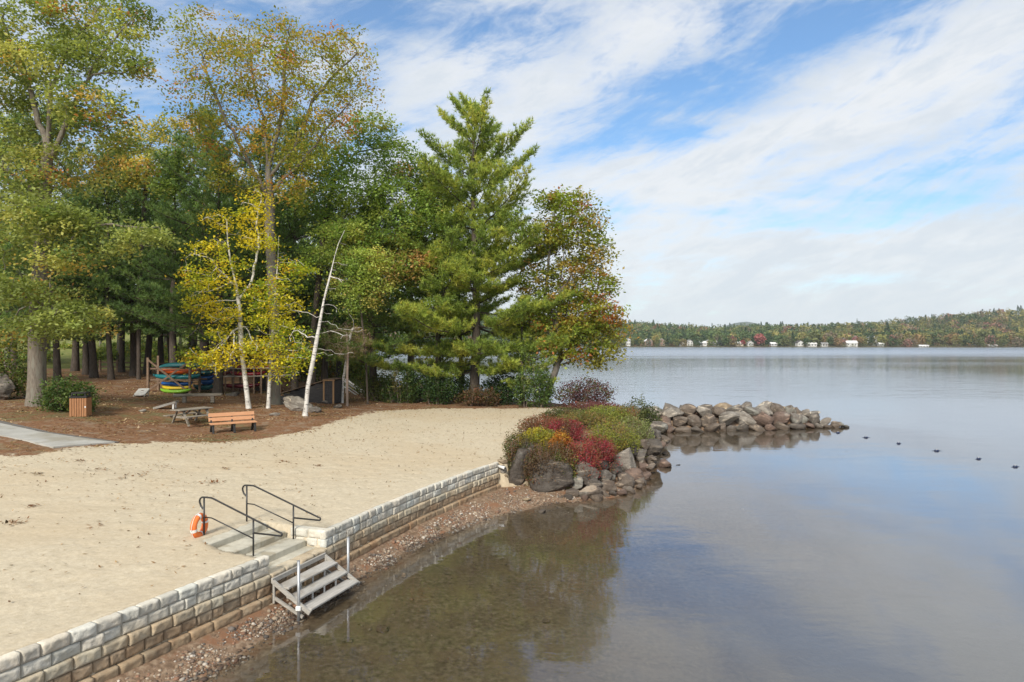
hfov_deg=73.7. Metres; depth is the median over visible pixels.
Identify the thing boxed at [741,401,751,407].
boulder
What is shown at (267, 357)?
shrub
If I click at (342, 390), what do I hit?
birch tree
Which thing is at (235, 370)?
pine tree
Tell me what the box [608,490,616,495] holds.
boulder
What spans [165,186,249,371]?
broadleaf tree
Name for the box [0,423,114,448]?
path
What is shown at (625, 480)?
boulder
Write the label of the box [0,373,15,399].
boulder
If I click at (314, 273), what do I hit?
broadleaf tree
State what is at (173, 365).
kayak
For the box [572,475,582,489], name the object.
boulder
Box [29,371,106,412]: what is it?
rhododendron
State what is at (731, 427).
boulder
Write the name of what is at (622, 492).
boulder
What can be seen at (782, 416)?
boulder
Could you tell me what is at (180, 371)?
kayak
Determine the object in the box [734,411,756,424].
boulder
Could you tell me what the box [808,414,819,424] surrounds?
boulder
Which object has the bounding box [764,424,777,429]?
boulder
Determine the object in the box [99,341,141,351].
shrub
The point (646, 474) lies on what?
boulder
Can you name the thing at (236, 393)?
boulder
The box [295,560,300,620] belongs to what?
steel pole
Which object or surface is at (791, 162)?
sky
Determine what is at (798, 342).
lake house
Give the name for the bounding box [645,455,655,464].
boulder
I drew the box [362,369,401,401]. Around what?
shrub
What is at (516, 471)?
boulder
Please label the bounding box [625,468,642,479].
boulder
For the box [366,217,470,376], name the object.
broadleaf tree
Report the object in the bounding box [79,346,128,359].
shrub
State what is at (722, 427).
boulder
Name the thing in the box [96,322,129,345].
broadleaf tree
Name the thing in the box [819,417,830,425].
boulder
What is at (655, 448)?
boulder
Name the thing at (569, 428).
shrub
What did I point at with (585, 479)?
boulder
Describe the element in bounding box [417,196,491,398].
pine tree
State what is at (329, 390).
shed
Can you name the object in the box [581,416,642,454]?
shrub
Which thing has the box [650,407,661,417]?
boulder
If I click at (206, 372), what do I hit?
kayak
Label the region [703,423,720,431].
boulder
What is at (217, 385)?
pine tree
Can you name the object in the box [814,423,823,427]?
boulder
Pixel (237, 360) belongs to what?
kayak
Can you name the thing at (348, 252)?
maple tree
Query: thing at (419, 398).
shrub
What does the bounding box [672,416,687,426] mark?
boulder
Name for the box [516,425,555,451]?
shrub
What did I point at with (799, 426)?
boulder
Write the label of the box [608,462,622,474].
boulder
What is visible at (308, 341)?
broadleaf tree
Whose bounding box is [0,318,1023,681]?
ground
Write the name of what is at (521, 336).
pine tree
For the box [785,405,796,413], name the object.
boulder
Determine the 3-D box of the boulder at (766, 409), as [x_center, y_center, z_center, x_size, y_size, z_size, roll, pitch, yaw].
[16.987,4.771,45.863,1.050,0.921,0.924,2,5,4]
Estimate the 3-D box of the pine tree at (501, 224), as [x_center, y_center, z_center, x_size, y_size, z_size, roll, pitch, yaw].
[-1.815,-6.466,47.450,14.164,22.014,11.565,0,0,-17]
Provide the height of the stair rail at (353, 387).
1.350 m
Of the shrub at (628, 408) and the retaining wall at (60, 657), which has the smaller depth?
the retaining wall at (60, 657)
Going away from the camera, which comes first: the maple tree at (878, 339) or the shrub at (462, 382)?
the shrub at (462, 382)
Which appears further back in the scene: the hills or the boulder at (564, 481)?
the hills
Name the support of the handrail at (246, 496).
on the concrete stairs at (278, 550)
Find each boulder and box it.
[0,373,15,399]
[225,391,239,395]
[269,412,279,415]
[283,396,312,410]
[308,406,321,412]
[341,637,352,642]
[376,625,387,632]
[497,459,507,463]
[508,442,533,485]
[529,459,573,492]
[542,619,549,622]
[564,494,572,499]
[565,488,578,496]
[572,458,599,479]
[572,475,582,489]
[579,485,602,497]
[581,476,590,485]
[581,495,587,500]
[586,478,602,487]
[590,494,602,501]
[593,460,608,470]
[598,470,612,480]
[602,480,616,491]
[602,490,609,496]
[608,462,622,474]
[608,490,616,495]
[613,448,636,471]
[615,475,633,487]
[616,489,626,494]
[617,472,634,486]
[622,443,637,459]
[622,486,634,493]
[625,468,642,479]
[634,477,644,485]
[636,448,646,462]
[638,439,649,449]
[638,462,651,471]
[643,471,650,479]
[645,438,662,456]
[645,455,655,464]
[646,463,655,469]
[649,427,660,436]
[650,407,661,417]
[650,421,667,432]
[658,415,671,426]
[658,459,671,467]
[661,407,683,417]
[661,435,669,443]
[663,403,677,409]
[667,426,674,432]
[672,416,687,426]
[675,426,690,432]
[680,403,696,416]
[686,414,701,426]
[691,426,703,431]
[696,404,712,412]
[696,406,711,416]
[701,414,717,426]
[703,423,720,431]
[712,406,725,416]
[713,402,732,408]
[718,411,739,425]
[719,423,725,430]
[726,404,743,411]
[726,425,736,430]
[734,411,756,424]
[736,422,748,430]
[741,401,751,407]
[743,407,760,416]
[748,424,765,430]
[752,411,773,426]
[756,401,772,407]
[757,405,772,415]
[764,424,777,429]
[770,403,785,412]
[771,411,790,424]
[774,421,789,429]
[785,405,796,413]
[787,422,805,429]
[789,413,802,423]
[798,414,807,422]
[801,409,809,417]
[805,423,814,428]
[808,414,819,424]
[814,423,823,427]
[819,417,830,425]
[830,421,841,426]
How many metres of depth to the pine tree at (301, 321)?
48.24 m
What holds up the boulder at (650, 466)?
on the ground
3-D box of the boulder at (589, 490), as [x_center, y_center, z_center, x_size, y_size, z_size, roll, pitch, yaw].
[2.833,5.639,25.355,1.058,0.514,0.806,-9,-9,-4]
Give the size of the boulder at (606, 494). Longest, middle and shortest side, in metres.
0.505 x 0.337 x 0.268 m
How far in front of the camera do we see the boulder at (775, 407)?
46.11 m
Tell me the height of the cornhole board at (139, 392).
0.449 m
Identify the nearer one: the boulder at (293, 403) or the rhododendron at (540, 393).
the boulder at (293, 403)
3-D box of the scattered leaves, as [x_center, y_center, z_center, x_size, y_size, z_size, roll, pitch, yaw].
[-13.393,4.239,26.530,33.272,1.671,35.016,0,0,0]
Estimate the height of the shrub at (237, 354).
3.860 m
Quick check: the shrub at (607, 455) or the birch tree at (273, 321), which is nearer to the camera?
the shrub at (607, 455)
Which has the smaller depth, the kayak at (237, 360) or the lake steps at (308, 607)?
the lake steps at (308, 607)
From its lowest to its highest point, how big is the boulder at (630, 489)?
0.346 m
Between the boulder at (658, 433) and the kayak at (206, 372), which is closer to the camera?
the boulder at (658, 433)
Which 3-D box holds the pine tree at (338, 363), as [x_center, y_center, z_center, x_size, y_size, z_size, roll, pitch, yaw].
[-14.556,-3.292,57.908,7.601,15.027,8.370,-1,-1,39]
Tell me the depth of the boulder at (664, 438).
36.99 m
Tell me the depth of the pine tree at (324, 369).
52.65 m
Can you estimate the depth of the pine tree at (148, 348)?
57.88 m
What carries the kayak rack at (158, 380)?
on the ground
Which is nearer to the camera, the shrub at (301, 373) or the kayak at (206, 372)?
the kayak at (206, 372)
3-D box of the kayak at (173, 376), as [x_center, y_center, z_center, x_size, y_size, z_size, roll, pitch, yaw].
[-22.203,2.357,45.200,3.178,0.445,0.704,0,0,2]
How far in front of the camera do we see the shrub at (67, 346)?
86.62 m
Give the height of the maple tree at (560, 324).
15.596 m
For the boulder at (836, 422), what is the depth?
45.78 m
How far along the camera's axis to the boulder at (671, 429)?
43.26 m
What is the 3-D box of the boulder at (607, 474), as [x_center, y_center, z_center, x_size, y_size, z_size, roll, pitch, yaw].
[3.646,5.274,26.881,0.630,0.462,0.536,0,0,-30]
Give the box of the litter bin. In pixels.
[69,392,91,416]
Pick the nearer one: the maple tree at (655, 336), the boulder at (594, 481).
the boulder at (594, 481)
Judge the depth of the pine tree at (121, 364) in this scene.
59.84 m
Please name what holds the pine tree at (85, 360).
on the ground
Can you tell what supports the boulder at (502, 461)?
on the boulder
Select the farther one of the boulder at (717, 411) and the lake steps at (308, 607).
the boulder at (717, 411)
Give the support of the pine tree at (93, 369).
on the ground
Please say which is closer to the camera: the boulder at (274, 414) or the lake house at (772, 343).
the boulder at (274, 414)
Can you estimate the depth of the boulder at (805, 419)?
45.82 m
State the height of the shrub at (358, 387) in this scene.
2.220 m
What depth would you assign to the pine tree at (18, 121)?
51.59 m
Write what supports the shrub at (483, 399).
on the ground
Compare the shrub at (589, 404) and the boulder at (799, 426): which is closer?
the shrub at (589, 404)
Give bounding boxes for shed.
[281,378,341,403]
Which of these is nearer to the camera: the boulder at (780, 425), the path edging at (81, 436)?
the path edging at (81, 436)
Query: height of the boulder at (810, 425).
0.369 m
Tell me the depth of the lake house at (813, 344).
649.84 m
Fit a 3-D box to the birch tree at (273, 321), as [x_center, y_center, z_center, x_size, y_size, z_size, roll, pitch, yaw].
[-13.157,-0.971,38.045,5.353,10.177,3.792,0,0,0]
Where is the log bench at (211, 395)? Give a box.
[173,393,222,402]
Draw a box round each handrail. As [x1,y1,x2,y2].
[199,496,282,555]
[242,484,320,538]
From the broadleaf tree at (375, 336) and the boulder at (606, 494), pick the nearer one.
the boulder at (606, 494)
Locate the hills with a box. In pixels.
[423,314,1023,346]
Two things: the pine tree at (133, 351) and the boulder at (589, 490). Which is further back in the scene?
the pine tree at (133, 351)
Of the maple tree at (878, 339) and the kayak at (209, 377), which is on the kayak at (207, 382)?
the kayak at (209, 377)
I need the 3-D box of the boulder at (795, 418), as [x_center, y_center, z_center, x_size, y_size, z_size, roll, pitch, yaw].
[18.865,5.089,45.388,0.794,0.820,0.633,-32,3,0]
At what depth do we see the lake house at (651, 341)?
673.88 m
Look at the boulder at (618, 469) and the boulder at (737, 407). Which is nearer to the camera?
the boulder at (618, 469)
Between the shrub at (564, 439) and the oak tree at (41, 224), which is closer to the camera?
the shrub at (564, 439)
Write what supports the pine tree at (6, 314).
on the ground
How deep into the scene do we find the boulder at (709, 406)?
46.08 m
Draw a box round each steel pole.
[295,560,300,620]
[347,536,348,579]
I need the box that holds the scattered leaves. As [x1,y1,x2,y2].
[0,408,549,633]
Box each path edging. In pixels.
[3,422,44,431]
[43,431,118,442]
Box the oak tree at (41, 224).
[0,0,186,406]
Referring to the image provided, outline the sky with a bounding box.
[0,0,1023,327]
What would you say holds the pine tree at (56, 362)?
on the ground
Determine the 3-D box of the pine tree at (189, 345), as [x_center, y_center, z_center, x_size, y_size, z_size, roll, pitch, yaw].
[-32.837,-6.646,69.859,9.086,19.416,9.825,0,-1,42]
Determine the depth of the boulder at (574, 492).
25.04 m
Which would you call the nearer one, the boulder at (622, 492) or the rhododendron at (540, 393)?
the boulder at (622, 492)
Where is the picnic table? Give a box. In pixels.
[163,406,213,426]
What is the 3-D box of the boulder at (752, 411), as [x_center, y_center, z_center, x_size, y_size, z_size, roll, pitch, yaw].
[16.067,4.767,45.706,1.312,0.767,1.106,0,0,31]
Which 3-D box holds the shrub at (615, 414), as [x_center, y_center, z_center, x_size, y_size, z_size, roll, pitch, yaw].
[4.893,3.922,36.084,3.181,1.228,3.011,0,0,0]
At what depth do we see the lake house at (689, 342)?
681.20 m
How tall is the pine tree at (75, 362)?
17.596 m
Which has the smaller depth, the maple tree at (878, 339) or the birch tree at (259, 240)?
the birch tree at (259, 240)
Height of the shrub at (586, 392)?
2.385 m
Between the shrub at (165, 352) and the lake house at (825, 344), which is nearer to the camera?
the shrub at (165, 352)
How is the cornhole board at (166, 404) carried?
on the ground
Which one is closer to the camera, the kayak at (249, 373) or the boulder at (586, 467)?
the boulder at (586, 467)
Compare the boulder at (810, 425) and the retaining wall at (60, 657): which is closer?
the retaining wall at (60, 657)
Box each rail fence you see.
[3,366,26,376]
[97,360,166,371]
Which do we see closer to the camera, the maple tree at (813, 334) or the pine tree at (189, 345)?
the pine tree at (189, 345)
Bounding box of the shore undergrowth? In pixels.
[401,342,1015,346]
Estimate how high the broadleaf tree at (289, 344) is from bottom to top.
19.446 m
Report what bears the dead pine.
on the ground
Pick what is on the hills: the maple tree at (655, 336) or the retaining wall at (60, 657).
the maple tree at (655, 336)
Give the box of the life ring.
[190,507,207,538]
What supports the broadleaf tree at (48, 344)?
on the ground
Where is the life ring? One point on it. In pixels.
(194, 532)
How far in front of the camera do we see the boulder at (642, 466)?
29.44 m
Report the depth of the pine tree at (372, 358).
46.33 m
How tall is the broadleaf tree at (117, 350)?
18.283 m
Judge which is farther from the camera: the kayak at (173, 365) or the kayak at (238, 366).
the kayak at (238, 366)
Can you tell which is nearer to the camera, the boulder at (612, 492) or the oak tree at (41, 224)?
the boulder at (612, 492)
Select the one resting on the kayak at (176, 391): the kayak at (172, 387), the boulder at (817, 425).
the kayak at (172, 387)
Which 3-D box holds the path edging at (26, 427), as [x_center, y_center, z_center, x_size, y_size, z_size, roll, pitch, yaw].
[-20.023,3.630,27.984,2.879,0.398,0.300,0,0,27]
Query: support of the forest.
on the hills
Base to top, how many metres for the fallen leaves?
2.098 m
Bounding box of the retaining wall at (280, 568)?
[268,547,325,598]
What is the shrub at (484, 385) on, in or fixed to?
on the ground
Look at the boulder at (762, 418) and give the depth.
44.79 m
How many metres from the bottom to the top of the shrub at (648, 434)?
2.519 m
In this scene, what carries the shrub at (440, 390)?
on the ground
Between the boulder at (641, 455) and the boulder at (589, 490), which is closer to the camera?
the boulder at (589, 490)
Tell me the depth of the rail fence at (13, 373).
48.35 m
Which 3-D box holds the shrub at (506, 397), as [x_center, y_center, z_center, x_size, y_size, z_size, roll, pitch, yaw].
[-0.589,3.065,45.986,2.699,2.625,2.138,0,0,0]
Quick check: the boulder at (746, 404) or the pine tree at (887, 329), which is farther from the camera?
the pine tree at (887, 329)
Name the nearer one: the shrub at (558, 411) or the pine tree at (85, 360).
the shrub at (558, 411)
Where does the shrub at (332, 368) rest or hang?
on the ground
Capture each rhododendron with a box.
[0,344,26,398]
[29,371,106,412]
[508,354,556,407]
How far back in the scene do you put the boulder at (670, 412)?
44.36 m
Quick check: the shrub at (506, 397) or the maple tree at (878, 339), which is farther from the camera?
the maple tree at (878, 339)
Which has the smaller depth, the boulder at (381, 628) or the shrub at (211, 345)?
the boulder at (381, 628)
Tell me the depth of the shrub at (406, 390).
45.88 m
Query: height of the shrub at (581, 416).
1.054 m
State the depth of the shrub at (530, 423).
31.37 m
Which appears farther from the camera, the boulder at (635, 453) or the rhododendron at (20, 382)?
the rhododendron at (20, 382)
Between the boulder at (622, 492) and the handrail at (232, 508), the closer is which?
the handrail at (232, 508)
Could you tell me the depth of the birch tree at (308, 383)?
36.13 m
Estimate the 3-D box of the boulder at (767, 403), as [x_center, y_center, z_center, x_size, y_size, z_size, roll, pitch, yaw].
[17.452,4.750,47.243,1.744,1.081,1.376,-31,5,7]
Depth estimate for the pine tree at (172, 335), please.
49.43 m
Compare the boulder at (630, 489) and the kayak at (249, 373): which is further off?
the kayak at (249, 373)
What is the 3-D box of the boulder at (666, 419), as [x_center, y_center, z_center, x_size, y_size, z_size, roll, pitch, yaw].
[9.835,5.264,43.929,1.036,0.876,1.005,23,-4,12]
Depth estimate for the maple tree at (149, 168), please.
50.53 m
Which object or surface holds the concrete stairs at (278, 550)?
on the ground
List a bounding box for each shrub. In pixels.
[0,345,63,361]
[51,343,81,348]
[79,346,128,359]
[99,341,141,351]
[116,337,164,355]
[141,339,187,365]
[165,341,225,362]
[210,340,255,370]
[245,341,306,372]
[281,349,331,380]
[308,352,351,381]
[338,361,369,389]
[351,371,389,397]
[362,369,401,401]
[379,361,421,403]
[396,369,435,401]
[415,367,459,404]
[448,372,470,401]
[453,384,501,406]
[480,376,513,401]
[486,370,521,404]
[500,423,536,469]
[513,412,562,433]
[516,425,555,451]
[521,438,581,487]
[538,406,586,418]
[539,417,587,440]
[548,427,574,455]
[551,449,578,489]
[552,374,617,406]
[553,410,614,428]
[560,435,604,479]
[561,400,621,412]
[579,404,632,424]
[579,435,622,471]
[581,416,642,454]
[613,402,638,439]
[614,409,654,462]
[622,395,663,430]
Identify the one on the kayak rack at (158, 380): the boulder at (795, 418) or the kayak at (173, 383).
the kayak at (173, 383)
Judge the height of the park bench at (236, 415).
0.902 m
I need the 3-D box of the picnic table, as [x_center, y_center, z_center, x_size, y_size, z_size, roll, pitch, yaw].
[-15.352,3.619,32.750,1.705,0.772,1.850,0,0,28]
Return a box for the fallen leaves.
[0,373,609,456]
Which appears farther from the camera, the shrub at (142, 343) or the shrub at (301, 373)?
the shrub at (142, 343)
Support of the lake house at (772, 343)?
on the hills
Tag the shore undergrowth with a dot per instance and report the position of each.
(652, 344)
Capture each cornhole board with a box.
[133,388,149,396]
[153,400,178,408]
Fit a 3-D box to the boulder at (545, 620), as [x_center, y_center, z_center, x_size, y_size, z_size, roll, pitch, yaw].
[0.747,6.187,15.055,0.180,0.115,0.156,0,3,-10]
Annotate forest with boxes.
[367,305,1023,346]
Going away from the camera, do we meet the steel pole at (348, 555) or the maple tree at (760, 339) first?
the steel pole at (348, 555)
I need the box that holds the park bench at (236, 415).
[208,411,256,433]
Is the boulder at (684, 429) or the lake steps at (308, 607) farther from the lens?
the boulder at (684, 429)
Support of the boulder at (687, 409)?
on the boulder at (693, 420)
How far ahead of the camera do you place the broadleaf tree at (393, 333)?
62.48 m
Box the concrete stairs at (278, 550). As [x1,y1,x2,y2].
[203,522,314,568]
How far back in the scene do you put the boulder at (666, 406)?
45.63 m
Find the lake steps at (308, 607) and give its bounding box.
[271,553,359,618]
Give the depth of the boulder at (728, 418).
44.27 m
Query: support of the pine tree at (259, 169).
on the ground
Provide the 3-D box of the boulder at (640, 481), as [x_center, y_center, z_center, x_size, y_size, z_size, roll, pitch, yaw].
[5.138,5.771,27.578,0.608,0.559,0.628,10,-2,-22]
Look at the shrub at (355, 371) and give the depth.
55.74 m
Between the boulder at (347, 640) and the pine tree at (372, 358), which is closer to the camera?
the boulder at (347, 640)
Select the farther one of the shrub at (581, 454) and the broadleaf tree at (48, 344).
the broadleaf tree at (48, 344)
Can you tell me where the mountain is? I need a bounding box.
[726,322,764,329]
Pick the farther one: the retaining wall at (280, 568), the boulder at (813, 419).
the boulder at (813, 419)
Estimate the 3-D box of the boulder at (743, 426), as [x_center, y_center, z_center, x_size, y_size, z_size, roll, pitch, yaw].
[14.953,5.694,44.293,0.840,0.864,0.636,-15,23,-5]
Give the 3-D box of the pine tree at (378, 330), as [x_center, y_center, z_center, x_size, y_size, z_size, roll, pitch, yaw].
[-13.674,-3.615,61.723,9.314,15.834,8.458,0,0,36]
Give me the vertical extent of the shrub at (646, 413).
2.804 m
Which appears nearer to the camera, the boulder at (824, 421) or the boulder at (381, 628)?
the boulder at (381, 628)
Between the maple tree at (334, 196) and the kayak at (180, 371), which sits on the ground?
the maple tree at (334, 196)
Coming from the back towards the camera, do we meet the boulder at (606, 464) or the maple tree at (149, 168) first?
the maple tree at (149, 168)
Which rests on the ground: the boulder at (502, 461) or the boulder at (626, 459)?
the boulder at (626, 459)
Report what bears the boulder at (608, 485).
on the ground
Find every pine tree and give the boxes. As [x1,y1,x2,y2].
[0,98,121,380]
[0,102,68,372]
[0,170,49,336]
[22,183,120,370]
[47,192,152,377]
[48,216,125,374]
[49,141,169,379]
[59,159,180,376]
[75,146,178,371]
[78,133,243,381]
[113,187,196,373]
[115,101,287,384]
[126,215,184,364]
[136,145,307,393]
[141,181,193,362]
[169,123,341,390]
[176,186,203,347]
[192,173,290,374]
[230,105,353,388]
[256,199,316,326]
[283,201,375,383]
[297,189,423,400]
[297,214,379,380]
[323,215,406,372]
[343,162,522,400]
[389,87,595,401]
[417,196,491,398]
[476,292,569,403]
[884,322,890,338]
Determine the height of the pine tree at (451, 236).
17.403 m
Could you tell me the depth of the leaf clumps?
20.95 m
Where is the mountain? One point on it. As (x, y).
(747, 323)
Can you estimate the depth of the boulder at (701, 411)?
44.67 m
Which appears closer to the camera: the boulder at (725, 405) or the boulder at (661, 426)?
the boulder at (661, 426)
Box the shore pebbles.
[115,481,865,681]
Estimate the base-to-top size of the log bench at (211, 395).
0.545 m
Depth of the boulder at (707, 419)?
44.31 m
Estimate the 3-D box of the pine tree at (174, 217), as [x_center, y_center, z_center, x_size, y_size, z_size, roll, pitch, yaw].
[-22.292,-6.779,49.169,11.471,21.076,10.417,0,0,7]
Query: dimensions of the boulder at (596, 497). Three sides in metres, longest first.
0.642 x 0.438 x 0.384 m
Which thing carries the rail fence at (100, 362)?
on the ground
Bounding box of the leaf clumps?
[0,459,322,528]
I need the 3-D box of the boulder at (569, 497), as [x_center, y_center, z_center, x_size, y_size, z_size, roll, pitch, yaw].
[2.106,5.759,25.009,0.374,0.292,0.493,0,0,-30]
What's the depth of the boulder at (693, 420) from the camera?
44.02 m
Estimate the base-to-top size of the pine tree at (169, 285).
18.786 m
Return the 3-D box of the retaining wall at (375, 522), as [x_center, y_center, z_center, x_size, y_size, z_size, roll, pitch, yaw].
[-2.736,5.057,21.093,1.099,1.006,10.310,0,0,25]
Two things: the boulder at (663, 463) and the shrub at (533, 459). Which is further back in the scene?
the boulder at (663, 463)
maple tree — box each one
[69,112,221,379]
[153,2,385,404]
[275,105,465,388]
[290,212,404,403]
[506,184,639,404]
[652,334,659,343]
[753,333,765,344]
[804,330,822,342]
[876,334,886,342]
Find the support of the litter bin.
on the ground
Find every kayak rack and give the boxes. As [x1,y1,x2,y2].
[146,356,206,393]
[197,360,290,393]
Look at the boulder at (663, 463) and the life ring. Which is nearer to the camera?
the life ring
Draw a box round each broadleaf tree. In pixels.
[0,242,31,366]
[28,272,98,360]
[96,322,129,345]
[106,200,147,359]
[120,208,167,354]
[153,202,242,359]
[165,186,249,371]
[224,176,347,378]
[278,219,345,375]
[297,313,367,366]
[310,239,414,372]
[318,316,404,363]
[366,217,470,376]
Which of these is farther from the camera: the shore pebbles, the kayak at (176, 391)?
the kayak at (176, 391)
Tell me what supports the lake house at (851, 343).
on the hills
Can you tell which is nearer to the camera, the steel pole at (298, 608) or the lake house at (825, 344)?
the steel pole at (298, 608)
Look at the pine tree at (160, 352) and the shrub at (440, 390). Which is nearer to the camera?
the shrub at (440, 390)
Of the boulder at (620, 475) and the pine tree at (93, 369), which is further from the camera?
the pine tree at (93, 369)
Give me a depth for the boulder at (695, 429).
43.58 m
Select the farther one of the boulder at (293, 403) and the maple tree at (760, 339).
the maple tree at (760, 339)
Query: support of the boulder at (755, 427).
on the ground
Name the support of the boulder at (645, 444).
on the boulder at (655, 448)
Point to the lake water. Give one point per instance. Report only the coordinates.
(961, 409)
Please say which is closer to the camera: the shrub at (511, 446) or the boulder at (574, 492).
the boulder at (574, 492)
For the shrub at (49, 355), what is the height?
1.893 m
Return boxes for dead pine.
[320,313,376,405]
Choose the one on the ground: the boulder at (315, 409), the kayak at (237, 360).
the boulder at (315, 409)
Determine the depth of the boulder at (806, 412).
46.47 m
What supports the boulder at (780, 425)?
on the ground
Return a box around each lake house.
[643,339,652,345]
[686,339,692,345]
[769,342,777,345]
[794,340,803,345]
[806,342,816,346]
[820,342,828,346]
[843,340,857,346]
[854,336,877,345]
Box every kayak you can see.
[153,373,199,378]
[159,362,207,368]
[159,369,196,373]
[160,388,190,393]
[161,381,192,385]
[162,384,191,388]
[193,384,212,389]
[194,370,213,375]
[197,375,212,378]
[201,379,213,384]
[223,382,259,388]
[226,359,240,364]
[230,371,265,375]
[234,364,268,370]
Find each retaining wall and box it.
[0,555,272,681]
[268,547,325,598]
[291,462,500,570]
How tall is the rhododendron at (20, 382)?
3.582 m
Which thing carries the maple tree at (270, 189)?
on the ground
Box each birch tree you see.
[165,182,290,408]
[228,236,327,408]
[287,230,362,415]
[336,309,360,402]
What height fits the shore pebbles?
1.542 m
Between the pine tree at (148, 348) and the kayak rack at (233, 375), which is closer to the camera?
the kayak rack at (233, 375)
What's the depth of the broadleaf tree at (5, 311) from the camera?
59.90 m
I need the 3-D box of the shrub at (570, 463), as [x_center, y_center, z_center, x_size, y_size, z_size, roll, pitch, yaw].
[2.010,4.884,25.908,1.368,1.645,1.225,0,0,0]
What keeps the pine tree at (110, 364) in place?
on the ground

